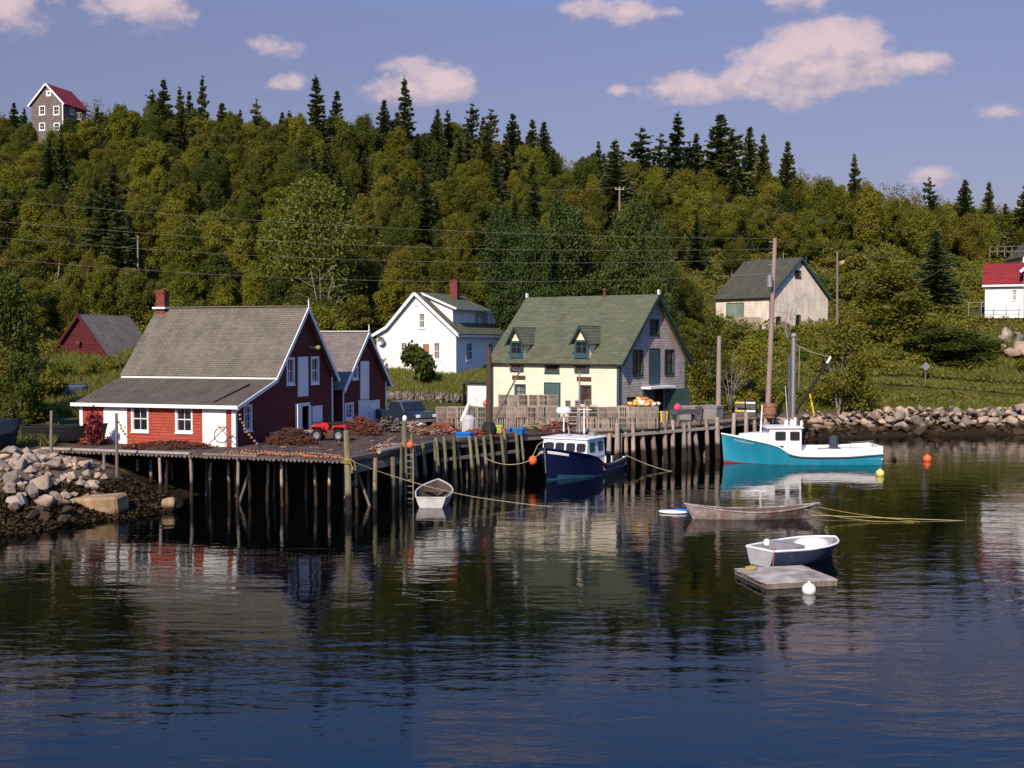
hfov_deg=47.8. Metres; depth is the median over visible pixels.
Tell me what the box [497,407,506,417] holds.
lobster trap
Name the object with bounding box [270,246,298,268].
birch tree
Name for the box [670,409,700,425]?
workbench
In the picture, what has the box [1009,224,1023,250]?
broadleaf tree
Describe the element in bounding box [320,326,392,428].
barn
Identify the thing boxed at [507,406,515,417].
lobster trap
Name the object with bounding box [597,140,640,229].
spruce tree
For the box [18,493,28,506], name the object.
boulder
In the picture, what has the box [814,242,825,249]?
bush
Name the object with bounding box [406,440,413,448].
buoy
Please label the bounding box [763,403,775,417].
barrel
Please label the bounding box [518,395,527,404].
lobster trap
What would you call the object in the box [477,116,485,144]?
spruce tree
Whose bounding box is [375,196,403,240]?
broadleaf tree
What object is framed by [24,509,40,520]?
boulder
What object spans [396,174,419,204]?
broadleaf tree
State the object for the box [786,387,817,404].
bush
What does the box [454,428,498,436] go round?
net heap
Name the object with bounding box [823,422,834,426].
boulder
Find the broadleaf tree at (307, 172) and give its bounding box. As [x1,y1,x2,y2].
[292,165,329,199]
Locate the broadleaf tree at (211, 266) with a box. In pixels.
[190,250,244,302]
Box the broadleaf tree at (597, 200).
[585,192,608,225]
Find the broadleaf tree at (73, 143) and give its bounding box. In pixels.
[55,129,88,168]
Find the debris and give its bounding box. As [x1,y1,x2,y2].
[269,433,448,451]
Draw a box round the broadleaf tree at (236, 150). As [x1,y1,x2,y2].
[226,142,248,179]
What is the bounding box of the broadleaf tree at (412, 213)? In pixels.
[390,198,431,253]
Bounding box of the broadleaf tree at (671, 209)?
[659,204,684,221]
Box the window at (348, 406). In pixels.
[345,402,353,420]
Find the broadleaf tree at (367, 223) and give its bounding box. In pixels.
[349,213,376,243]
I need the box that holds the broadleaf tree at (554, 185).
[541,179,568,209]
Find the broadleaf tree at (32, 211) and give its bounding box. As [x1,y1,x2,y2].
[15,197,59,237]
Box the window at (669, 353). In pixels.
[664,349,673,374]
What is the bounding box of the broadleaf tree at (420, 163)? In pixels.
[416,158,431,189]
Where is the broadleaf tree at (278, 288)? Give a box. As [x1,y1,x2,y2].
[256,274,300,305]
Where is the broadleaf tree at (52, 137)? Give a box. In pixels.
[41,130,58,150]
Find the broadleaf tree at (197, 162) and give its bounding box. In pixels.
[188,157,202,189]
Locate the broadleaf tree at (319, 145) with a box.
[308,136,331,171]
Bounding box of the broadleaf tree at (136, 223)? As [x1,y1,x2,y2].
[124,197,157,254]
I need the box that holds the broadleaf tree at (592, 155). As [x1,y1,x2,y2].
[587,151,602,165]
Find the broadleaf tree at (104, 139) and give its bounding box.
[96,112,120,150]
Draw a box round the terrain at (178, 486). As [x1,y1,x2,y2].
[0,158,1023,531]
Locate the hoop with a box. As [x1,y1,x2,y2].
[208,425,237,447]
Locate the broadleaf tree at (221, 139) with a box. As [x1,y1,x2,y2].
[204,122,238,158]
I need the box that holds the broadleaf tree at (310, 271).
[297,256,322,288]
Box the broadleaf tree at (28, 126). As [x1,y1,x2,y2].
[14,122,37,142]
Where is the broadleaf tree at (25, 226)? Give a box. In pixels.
[10,221,38,258]
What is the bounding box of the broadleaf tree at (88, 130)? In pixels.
[76,117,102,161]
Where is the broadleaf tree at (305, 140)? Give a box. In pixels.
[286,125,321,161]
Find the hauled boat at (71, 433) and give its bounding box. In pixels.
[20,423,107,441]
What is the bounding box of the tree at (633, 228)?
[596,185,662,295]
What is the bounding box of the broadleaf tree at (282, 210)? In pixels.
[274,198,294,243]
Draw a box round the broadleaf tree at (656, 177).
[644,169,670,199]
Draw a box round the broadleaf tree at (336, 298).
[319,276,349,310]
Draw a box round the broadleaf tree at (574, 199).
[555,193,584,218]
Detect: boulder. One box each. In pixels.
[0,454,10,461]
[0,460,9,467]
[1,470,18,483]
[3,484,15,493]
[4,446,17,454]
[4,495,23,506]
[7,502,19,511]
[8,456,20,464]
[12,452,21,457]
[13,457,27,469]
[15,479,22,484]
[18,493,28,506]
[19,447,32,453]
[21,453,31,457]
[23,465,37,472]
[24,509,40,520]
[25,482,38,498]
[26,455,39,462]
[29,474,52,491]
[32,448,45,454]
[33,494,57,508]
[36,505,49,511]
[37,455,45,461]
[37,511,50,520]
[40,460,63,469]
[49,452,58,458]
[49,491,62,497]
[52,456,61,462]
[55,493,70,507]
[57,514,67,521]
[60,491,72,498]
[62,506,73,512]
[63,459,72,464]
[65,471,76,480]
[71,461,78,469]
[76,479,86,485]
[77,460,88,468]
[81,469,91,475]
[87,480,99,490]
[88,460,96,466]
[94,472,101,477]
[161,497,177,511]
[801,414,809,418]
[807,417,817,424]
[812,424,823,429]
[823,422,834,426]
[826,425,834,432]
[840,412,852,417]
[853,413,862,419]
[860,418,870,425]
[864,424,878,432]
[865,414,873,418]
[872,411,883,420]
[876,409,883,415]
[877,427,885,431]
[878,419,886,424]
[883,406,892,412]
[883,423,891,428]
[885,416,896,423]
[891,424,899,430]
[892,410,905,419]
[896,421,909,432]
[900,408,908,416]
[911,415,923,425]
[913,425,927,435]
[931,429,941,433]
[936,409,945,416]
[938,417,949,423]
[947,424,960,430]
[948,406,953,412]
[951,416,957,423]
[952,407,961,415]
[960,417,974,425]
[969,409,977,415]
[975,422,981,427]
[977,412,984,417]
[978,416,988,422]
[984,423,995,429]
[987,408,1004,416]
[988,417,1002,424]
[989,429,996,434]
[998,335,1010,342]
[1002,327,1011,337]
[1004,348,1021,356]
[1004,409,1011,416]
[1006,412,1023,425]
[1012,341,1023,350]
[1013,334,1023,342]
[1013,429,1023,433]
[1015,403,1023,411]
[1017,415,1023,422]
[1018,348,1023,357]
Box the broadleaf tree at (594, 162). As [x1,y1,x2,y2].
[574,158,602,187]
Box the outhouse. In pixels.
[462,381,485,406]
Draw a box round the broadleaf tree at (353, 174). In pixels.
[343,162,365,196]
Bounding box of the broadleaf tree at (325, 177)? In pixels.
[321,173,334,204]
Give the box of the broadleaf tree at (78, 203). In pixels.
[62,190,100,244]
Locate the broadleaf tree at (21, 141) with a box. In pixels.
[9,127,32,159]
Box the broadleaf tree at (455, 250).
[443,232,470,280]
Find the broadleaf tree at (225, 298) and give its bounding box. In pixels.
[213,287,234,305]
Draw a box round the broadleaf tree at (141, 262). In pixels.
[123,241,148,271]
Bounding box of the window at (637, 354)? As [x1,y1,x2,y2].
[633,350,643,376]
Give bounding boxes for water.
[0,435,1023,767]
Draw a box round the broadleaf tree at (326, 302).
[316,295,344,316]
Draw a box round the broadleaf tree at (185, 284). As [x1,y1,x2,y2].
[161,268,205,302]
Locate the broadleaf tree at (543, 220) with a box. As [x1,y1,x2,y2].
[540,212,553,250]
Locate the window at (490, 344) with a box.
[488,342,494,350]
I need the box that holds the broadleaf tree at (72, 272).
[59,261,84,296]
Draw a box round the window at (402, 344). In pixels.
[400,342,407,359]
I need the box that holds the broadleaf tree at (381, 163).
[372,151,391,181]
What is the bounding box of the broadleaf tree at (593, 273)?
[585,256,599,292]
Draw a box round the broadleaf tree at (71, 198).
[64,186,86,225]
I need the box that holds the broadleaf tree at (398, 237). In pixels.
[378,219,412,259]
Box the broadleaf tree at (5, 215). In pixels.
[0,201,19,253]
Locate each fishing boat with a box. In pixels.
[536,372,627,480]
[721,386,882,464]
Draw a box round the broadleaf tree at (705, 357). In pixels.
[692,343,711,369]
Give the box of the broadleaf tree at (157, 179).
[147,165,172,209]
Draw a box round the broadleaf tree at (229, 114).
[218,110,244,146]
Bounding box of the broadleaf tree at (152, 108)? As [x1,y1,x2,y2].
[141,99,174,127]
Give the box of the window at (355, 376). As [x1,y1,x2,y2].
[352,365,358,380]
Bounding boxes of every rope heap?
[76,436,114,444]
[121,440,218,449]
[264,427,318,444]
[345,415,381,435]
[540,421,576,432]
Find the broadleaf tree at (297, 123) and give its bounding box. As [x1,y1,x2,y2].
[285,112,306,149]
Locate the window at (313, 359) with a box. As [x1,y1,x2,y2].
[310,356,319,384]
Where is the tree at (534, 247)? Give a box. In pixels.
[511,209,565,313]
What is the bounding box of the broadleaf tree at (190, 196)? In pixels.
[163,182,208,224]
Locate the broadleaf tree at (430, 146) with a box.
[405,131,441,167]
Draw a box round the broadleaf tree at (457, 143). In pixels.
[452,134,477,157]
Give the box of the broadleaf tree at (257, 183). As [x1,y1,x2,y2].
[238,155,277,214]
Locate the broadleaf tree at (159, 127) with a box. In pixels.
[136,114,175,143]
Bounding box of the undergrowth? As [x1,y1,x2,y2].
[0,151,1023,430]
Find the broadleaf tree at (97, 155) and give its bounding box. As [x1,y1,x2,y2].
[87,147,110,167]
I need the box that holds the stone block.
[70,493,128,518]
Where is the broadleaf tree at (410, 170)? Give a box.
[396,159,424,188]
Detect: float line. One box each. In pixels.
[118,421,134,446]
[225,451,343,459]
[231,449,340,456]
[238,409,257,444]
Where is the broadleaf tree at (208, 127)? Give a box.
[191,120,222,159]
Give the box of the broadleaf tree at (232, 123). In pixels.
[225,115,246,150]
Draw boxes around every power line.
[0,221,749,250]
[4,200,773,238]
[7,238,752,262]
[7,259,770,281]
[620,187,1018,242]
[778,239,1022,274]
[783,259,1022,324]
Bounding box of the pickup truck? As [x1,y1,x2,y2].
[376,400,436,425]
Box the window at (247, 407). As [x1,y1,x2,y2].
[243,404,252,432]
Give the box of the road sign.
[922,362,929,384]
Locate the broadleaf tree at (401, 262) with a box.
[377,246,427,307]
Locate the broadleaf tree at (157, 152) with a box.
[145,140,173,176]
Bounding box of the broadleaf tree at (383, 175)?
[372,171,391,200]
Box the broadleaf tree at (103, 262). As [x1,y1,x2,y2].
[84,254,125,297]
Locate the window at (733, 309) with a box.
[726,302,743,319]
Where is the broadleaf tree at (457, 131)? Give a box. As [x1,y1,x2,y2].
[451,121,464,140]
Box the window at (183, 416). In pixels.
[174,408,193,433]
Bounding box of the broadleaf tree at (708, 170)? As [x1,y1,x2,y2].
[696,163,719,182]
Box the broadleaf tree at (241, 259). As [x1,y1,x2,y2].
[227,232,257,296]
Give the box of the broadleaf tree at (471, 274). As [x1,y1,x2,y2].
[460,254,482,292]
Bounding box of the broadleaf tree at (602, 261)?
[592,242,620,272]
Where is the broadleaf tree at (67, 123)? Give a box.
[51,117,80,136]
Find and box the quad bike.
[309,418,349,441]
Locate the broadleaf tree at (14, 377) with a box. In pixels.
[0,349,45,424]
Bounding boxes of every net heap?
[367,442,415,450]
[412,425,461,434]
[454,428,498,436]
[522,420,546,430]
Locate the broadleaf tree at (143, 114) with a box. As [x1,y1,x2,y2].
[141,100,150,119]
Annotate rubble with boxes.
[1,407,1020,517]
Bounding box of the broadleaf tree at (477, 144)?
[471,140,479,151]
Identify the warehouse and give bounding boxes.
[485,288,693,419]
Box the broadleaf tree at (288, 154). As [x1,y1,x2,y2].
[272,150,293,180]
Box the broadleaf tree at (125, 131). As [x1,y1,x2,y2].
[103,103,137,143]
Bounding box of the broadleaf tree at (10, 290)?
[0,264,44,408]
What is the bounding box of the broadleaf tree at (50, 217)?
[41,209,70,261]
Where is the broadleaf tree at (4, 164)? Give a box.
[0,162,16,188]
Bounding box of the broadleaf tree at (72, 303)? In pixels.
[56,284,89,327]
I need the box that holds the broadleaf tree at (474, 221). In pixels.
[463,211,484,253]
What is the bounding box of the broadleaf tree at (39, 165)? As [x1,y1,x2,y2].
[32,150,64,181]
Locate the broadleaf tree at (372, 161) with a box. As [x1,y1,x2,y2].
[366,151,393,184]
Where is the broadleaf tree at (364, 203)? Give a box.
[349,193,376,224]
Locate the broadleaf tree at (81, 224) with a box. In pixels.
[72,217,94,254]
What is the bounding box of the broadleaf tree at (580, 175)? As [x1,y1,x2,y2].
[572,157,603,190]
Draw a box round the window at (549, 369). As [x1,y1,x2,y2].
[544,365,559,373]
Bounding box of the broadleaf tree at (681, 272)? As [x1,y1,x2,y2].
[662,252,683,300]
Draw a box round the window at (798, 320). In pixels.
[796,315,800,324]
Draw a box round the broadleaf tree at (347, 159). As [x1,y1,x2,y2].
[338,151,358,185]
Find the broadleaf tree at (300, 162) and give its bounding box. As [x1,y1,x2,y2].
[288,153,313,182]
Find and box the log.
[377,446,403,453]
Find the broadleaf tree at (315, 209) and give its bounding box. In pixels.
[297,188,327,234]
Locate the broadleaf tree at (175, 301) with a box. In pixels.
[142,293,184,325]
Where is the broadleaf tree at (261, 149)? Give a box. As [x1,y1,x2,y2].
[248,137,274,176]
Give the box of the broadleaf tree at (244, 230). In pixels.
[234,221,258,258]
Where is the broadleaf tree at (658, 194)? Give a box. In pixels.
[648,184,668,219]
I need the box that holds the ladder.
[405,448,413,500]
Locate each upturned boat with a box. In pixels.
[0,418,21,449]
[64,383,87,395]
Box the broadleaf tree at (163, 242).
[150,230,175,273]
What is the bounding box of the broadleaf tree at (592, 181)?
[579,174,601,191]
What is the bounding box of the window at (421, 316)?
[418,313,425,328]
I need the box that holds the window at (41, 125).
[39,122,45,130]
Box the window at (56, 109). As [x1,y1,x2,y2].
[53,106,59,115]
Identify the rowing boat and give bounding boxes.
[415,478,453,507]
[684,502,819,519]
[746,535,839,566]
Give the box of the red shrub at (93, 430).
[83,405,102,445]
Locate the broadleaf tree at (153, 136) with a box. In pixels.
[143,131,161,145]
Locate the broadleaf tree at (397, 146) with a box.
[383,125,411,183]
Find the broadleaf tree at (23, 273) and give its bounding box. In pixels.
[7,266,40,303]
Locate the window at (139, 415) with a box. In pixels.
[130,407,149,432]
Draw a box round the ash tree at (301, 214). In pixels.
[257,171,373,320]
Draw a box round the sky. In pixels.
[0,0,1023,231]
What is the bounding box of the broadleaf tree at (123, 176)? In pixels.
[115,170,134,208]
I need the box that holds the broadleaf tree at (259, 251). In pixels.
[254,213,286,276]
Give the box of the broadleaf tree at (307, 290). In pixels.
[286,279,332,306]
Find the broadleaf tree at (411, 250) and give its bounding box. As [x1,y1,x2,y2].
[402,245,422,279]
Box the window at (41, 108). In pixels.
[39,106,44,115]
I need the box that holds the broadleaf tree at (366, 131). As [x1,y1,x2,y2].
[352,113,387,167]
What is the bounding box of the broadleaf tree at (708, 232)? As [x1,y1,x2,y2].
[689,208,721,246]
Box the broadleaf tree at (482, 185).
[469,173,501,223]
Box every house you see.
[27,83,93,142]
[371,279,503,373]
[712,257,832,329]
[968,263,1023,317]
[1004,243,1023,262]
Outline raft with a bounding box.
[658,508,687,513]
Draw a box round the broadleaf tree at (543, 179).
[528,170,560,209]
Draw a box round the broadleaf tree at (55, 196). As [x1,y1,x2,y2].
[42,182,67,215]
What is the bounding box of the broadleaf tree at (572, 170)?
[567,161,576,188]
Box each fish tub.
[455,431,474,437]
[496,425,501,432]
[507,427,525,434]
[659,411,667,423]
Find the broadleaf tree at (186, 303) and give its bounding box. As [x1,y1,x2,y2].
[182,297,207,306]
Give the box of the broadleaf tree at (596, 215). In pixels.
[588,205,605,241]
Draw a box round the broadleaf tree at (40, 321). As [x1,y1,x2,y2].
[14,295,44,337]
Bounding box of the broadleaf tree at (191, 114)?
[184,108,199,128]
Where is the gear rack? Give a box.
[735,401,757,418]
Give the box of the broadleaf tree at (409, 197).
[401,196,411,211]
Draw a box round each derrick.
[482,348,519,437]
[787,333,831,417]
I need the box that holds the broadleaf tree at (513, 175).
[505,170,523,190]
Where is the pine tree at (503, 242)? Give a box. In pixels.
[475,194,536,331]
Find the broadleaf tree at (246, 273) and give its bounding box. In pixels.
[233,263,267,302]
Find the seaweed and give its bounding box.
[0,473,171,534]
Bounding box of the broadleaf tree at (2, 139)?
[0,124,8,150]
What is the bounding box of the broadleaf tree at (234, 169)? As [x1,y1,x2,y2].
[226,154,240,179]
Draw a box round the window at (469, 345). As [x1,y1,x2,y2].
[466,342,472,361]
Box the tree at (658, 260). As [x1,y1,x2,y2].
[638,214,685,328]
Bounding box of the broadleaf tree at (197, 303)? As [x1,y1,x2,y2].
[190,300,207,306]
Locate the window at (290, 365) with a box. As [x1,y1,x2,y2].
[286,357,295,385]
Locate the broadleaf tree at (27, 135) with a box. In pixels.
[9,128,34,158]
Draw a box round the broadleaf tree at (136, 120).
[129,111,143,146]
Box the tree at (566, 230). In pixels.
[532,191,611,296]
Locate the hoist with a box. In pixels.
[460,402,474,431]
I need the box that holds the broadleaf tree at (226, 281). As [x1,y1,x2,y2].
[207,272,241,305]
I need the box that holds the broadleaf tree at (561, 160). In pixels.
[547,147,563,169]
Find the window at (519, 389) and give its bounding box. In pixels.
[514,384,525,394]
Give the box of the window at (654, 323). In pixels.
[650,319,659,335]
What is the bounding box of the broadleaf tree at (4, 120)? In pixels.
[0,117,15,142]
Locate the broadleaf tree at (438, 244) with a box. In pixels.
[431,216,450,261]
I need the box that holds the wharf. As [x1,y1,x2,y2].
[41,411,776,514]
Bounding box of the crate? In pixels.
[431,423,451,427]
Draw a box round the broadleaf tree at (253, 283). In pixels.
[241,268,268,305]
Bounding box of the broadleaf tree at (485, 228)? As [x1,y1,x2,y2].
[483,217,524,245]
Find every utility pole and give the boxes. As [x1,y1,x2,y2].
[137,235,138,267]
[615,187,623,210]
[716,336,720,404]
[765,238,776,424]
[836,251,838,324]
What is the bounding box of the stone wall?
[387,390,467,403]
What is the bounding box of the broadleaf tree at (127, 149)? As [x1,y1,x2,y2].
[111,140,140,161]
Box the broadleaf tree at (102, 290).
[88,269,121,314]
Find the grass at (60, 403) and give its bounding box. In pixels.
[16,322,1023,445]
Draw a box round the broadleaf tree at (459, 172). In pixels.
[453,163,469,183]
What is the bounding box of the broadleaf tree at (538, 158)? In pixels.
[520,145,548,179]
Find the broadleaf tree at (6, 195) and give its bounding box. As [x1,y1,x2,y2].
[0,183,19,230]
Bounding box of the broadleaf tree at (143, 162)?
[126,147,164,184]
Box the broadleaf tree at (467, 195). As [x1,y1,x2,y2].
[451,184,489,239]
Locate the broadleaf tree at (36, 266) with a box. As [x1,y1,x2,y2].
[18,254,53,289]
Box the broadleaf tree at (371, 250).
[347,226,380,270]
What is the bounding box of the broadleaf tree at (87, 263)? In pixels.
[77,247,97,291]
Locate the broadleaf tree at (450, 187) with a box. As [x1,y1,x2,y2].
[430,176,460,211]
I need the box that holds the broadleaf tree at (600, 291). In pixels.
[598,273,615,295]
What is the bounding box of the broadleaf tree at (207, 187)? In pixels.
[199,180,226,213]
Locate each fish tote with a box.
[679,405,702,419]
[701,404,723,419]
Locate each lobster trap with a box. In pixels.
[436,407,445,417]
[437,418,446,422]
[447,406,456,417]
[447,417,456,427]
[457,407,464,417]
[457,418,461,427]
[467,406,476,417]
[477,406,485,417]
[477,418,484,427]
[493,407,496,417]
[496,418,505,427]
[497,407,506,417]
[498,395,507,404]
[506,417,515,427]
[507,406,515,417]
[508,395,517,404]
[516,407,525,417]
[517,417,526,427]
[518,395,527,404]
[527,407,536,417]
[527,418,536,423]
[528,395,537,404]
[537,406,546,417]
[537,418,546,424]
[538,395,547,404]
[547,406,556,416]
[547,417,556,423]
[549,395,557,404]
[557,417,567,422]
[565,400,570,405]
[567,416,576,427]
[568,405,577,417]
[577,405,586,417]
[577,417,586,427]
[587,417,596,427]
[588,405,597,417]
[597,418,607,427]
[598,407,607,417]
[607,406,616,417]
[608,418,617,427]
[617,417,627,426]
[618,406,627,417]
[628,406,637,417]
[628,418,636,426]
[637,417,647,425]
[638,406,647,417]
[648,406,658,417]
[648,417,657,427]
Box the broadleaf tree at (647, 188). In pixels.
[634,182,652,216]
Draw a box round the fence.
[989,246,1023,256]
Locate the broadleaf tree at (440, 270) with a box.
[427,257,455,293]
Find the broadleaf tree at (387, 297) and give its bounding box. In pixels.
[372,267,418,324]
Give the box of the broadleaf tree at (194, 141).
[187,134,208,160]
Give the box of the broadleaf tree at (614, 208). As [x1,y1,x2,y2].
[610,199,624,229]
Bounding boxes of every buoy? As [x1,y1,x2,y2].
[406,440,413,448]
[674,403,680,409]
[802,581,815,593]
[876,468,884,475]
[923,454,931,460]
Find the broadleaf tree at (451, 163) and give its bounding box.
[447,152,457,175]
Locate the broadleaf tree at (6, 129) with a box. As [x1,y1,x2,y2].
[0,122,11,145]
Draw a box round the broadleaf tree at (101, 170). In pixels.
[93,162,118,193]
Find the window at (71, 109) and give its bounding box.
[70,106,73,114]
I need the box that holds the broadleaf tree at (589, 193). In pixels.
[577,186,610,222]
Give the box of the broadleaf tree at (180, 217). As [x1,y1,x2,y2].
[167,212,187,233]
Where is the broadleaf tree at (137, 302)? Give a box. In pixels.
[113,269,155,326]
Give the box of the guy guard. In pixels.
[809,394,814,414]
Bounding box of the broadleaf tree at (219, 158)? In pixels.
[205,150,232,189]
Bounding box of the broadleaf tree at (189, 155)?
[178,146,211,169]
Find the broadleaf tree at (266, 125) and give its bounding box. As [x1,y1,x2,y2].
[246,120,273,148]
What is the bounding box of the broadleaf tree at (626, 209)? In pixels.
[617,201,640,220]
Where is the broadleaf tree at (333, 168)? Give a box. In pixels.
[327,136,339,172]
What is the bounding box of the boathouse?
[70,290,339,446]
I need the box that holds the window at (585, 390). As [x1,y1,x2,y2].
[580,385,591,403]
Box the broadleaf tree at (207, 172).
[189,157,227,193]
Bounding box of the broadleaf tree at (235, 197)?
[225,188,257,221]
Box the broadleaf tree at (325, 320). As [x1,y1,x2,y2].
[309,302,346,330]
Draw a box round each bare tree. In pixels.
[297,268,346,317]
[709,345,749,411]
[815,343,856,413]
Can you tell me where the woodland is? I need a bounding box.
[0,99,1015,231]
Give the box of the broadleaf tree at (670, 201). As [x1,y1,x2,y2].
[664,176,680,210]
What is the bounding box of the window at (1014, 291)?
[1011,289,1016,300]
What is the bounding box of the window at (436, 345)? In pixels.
[433,342,440,360]
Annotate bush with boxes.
[0,414,13,418]
[18,400,57,424]
[34,375,69,400]
[35,366,61,387]
[50,362,76,376]
[77,360,100,376]
[103,356,127,371]
[373,313,389,329]
[400,340,437,382]
[686,360,712,379]
[687,312,738,402]
[702,247,716,253]
[702,267,722,279]
[706,399,734,411]
[711,338,739,350]
[712,392,740,404]
[721,384,745,396]
[725,326,746,340]
[726,340,774,401]
[731,353,762,372]
[744,334,767,350]
[745,391,765,402]
[746,250,763,260]
[755,333,781,342]
[763,386,777,396]
[774,332,787,340]
[776,247,797,258]
[778,341,790,348]
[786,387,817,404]
[796,336,818,347]
[796,350,809,359]
[803,250,822,261]
[807,318,879,411]
[809,347,823,354]
[811,350,828,358]
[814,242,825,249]
[815,237,830,249]
[818,275,831,284]
[819,257,835,268]
[823,237,845,254]
[824,282,841,297]
[828,298,844,306]
[832,271,859,284]
[833,281,860,300]
[834,248,851,260]
[834,266,846,273]
[839,313,851,321]
[840,258,941,339]
[841,310,855,316]
[842,246,856,253]
[843,249,868,269]
[847,323,871,339]
[848,242,865,251]
[862,352,883,369]
[862,392,882,401]
[872,255,888,263]
[872,330,895,346]
[881,346,905,361]
[881,361,900,371]
[890,335,917,357]
[901,327,1009,365]
[908,257,923,266]
[910,345,934,361]
[922,317,947,330]
[938,266,958,270]
[944,257,962,268]
[945,275,961,288]
[957,263,975,272]
[961,296,980,308]
[966,274,982,288]
[967,267,983,278]
[969,278,982,288]
[981,359,997,367]
[1015,355,1023,371]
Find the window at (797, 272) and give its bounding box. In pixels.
[795,270,800,277]
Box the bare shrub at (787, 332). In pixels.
[768,291,806,339]
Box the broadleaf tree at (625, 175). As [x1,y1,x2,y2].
[619,174,636,199]
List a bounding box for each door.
[103,407,127,443]
[202,409,226,446]
[297,357,307,396]
[297,404,301,429]
[312,405,322,429]
[358,399,369,420]
[360,361,368,399]
[370,399,379,423]
[422,343,429,353]
[469,387,477,405]
[478,387,485,406]
[544,382,560,416]
[643,389,653,400]
[649,348,659,383]
[666,388,689,419]
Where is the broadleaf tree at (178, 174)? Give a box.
[167,158,197,198]
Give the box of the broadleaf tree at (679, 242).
[661,213,686,259]
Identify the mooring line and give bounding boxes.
[351,461,963,520]
[485,453,540,464]
[804,509,890,521]
[819,507,919,521]
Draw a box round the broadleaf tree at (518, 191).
[503,183,528,218]
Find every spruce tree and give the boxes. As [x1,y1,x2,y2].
[9,102,20,128]
[19,108,27,125]
[30,139,68,196]
[54,134,78,181]
[71,191,99,258]
[75,183,116,263]
[88,196,146,294]
[92,106,100,127]
[96,112,103,129]
[99,161,127,222]
[143,89,156,120]
[153,80,175,141]
[164,105,193,163]
[174,86,184,118]
[184,91,193,131]
[190,74,210,135]
[197,189,225,221]
[216,102,227,122]
[238,110,247,164]
[247,98,263,148]
[262,134,275,176]
[278,112,287,144]
[306,74,333,166]
[308,146,320,173]
[318,147,338,192]
[326,172,345,210]
[327,91,343,171]
[332,179,357,225]
[353,151,374,195]
[376,100,394,166]
[391,112,403,131]
[395,77,416,143]
[397,133,432,183]
[410,173,439,253]
[422,147,450,198]
[429,117,451,173]
[431,162,445,192]
[432,108,451,171]
[443,110,455,155]
[446,131,455,152]
[450,138,467,178]
[460,103,481,152]
[462,131,474,163]
[471,122,505,184]
[477,108,500,151]
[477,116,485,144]
[481,219,496,257]
[486,157,510,215]
[495,133,521,187]
[502,113,523,180]
[506,196,522,222]
[520,120,538,186]
[520,178,544,241]
[521,162,537,200]
[535,122,554,171]
[545,149,565,187]
[556,155,564,174]
[594,141,604,186]
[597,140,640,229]
[601,153,609,166]
[622,128,668,186]
[646,133,670,168]
[651,208,677,262]
[660,111,699,209]
[667,141,700,188]
[681,213,712,271]
[691,132,704,171]
[694,114,760,199]
[713,127,757,199]
[723,172,742,204]
[724,213,756,257]
[741,127,758,171]
[749,134,772,196]
[775,141,802,209]
[844,154,863,221]
[903,230,968,312]
[922,176,940,212]
[952,179,991,253]
[979,181,1006,250]
[994,203,1011,253]
[996,186,1023,258]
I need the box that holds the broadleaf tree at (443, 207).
[429,194,456,226]
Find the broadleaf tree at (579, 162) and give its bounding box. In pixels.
[569,156,597,188]
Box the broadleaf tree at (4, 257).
[0,249,17,275]
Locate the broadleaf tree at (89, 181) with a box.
[78,167,100,195]
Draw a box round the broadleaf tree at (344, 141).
[328,121,361,172]
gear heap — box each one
[376,415,401,432]
[407,420,426,431]
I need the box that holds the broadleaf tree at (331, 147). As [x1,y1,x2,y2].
[329,130,341,170]
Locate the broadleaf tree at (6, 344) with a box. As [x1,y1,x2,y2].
[0,333,16,349]
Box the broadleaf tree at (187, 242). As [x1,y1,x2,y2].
[166,218,206,276]
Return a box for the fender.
[529,439,546,464]
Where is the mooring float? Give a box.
[734,565,837,589]
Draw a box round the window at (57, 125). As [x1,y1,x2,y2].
[54,122,59,130]
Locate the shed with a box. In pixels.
[53,312,141,357]
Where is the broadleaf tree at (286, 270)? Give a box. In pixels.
[274,260,304,289]
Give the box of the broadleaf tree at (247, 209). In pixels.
[233,191,258,232]
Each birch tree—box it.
[0,141,19,167]
[0,152,18,170]
[0,164,30,211]
[0,348,38,406]
[2,229,48,268]
[13,276,60,317]
[15,151,39,180]
[15,188,53,219]
[25,141,54,160]
[36,220,84,282]
[39,283,68,327]
[69,159,94,185]
[89,238,107,255]
[103,140,120,160]
[103,142,118,161]
[110,156,130,175]
[112,267,154,296]
[123,176,153,231]
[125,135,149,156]
[142,192,177,232]
[151,197,195,237]
[152,287,180,311]
[155,262,183,289]
[162,118,178,145]
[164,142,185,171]
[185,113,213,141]
[190,208,234,258]
[199,218,238,261]
[225,170,243,194]
[236,126,274,158]
[240,121,256,160]
[256,123,292,151]
[260,185,287,219]
[269,157,301,194]
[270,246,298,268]
[271,141,295,167]
[284,118,306,142]
[288,125,326,158]
[321,248,367,295]
[326,113,345,140]
[338,295,376,330]
[351,253,383,294]
[367,174,400,212]
[397,158,413,178]
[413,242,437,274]
[423,180,445,205]
[432,213,479,256]
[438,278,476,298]
[452,159,491,183]
[457,177,473,188]
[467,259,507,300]
[490,142,509,166]
[500,179,531,202]
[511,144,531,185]
[528,187,558,215]
[552,172,579,194]
[566,188,581,198]
[571,219,596,252]
[582,217,602,261]
[602,234,623,246]
[622,162,651,195]
[641,164,672,192]
[660,274,704,318]
[668,168,704,205]
[672,183,698,240]
[673,278,707,322]
[677,220,690,238]
[677,318,705,347]
[677,324,695,349]
[682,203,698,232]
[683,188,720,234]
[697,193,723,246]
[701,205,726,254]
[716,183,728,195]
[718,203,743,243]
[718,242,745,271]
[722,195,757,233]
[726,200,759,241]
[744,196,768,243]
[748,204,772,252]
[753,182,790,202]
[756,193,777,248]
[762,202,779,249]
[769,212,800,257]
[790,208,824,261]
[793,209,828,235]
[810,175,836,219]
[971,207,982,220]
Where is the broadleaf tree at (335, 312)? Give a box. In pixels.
[327,304,349,330]

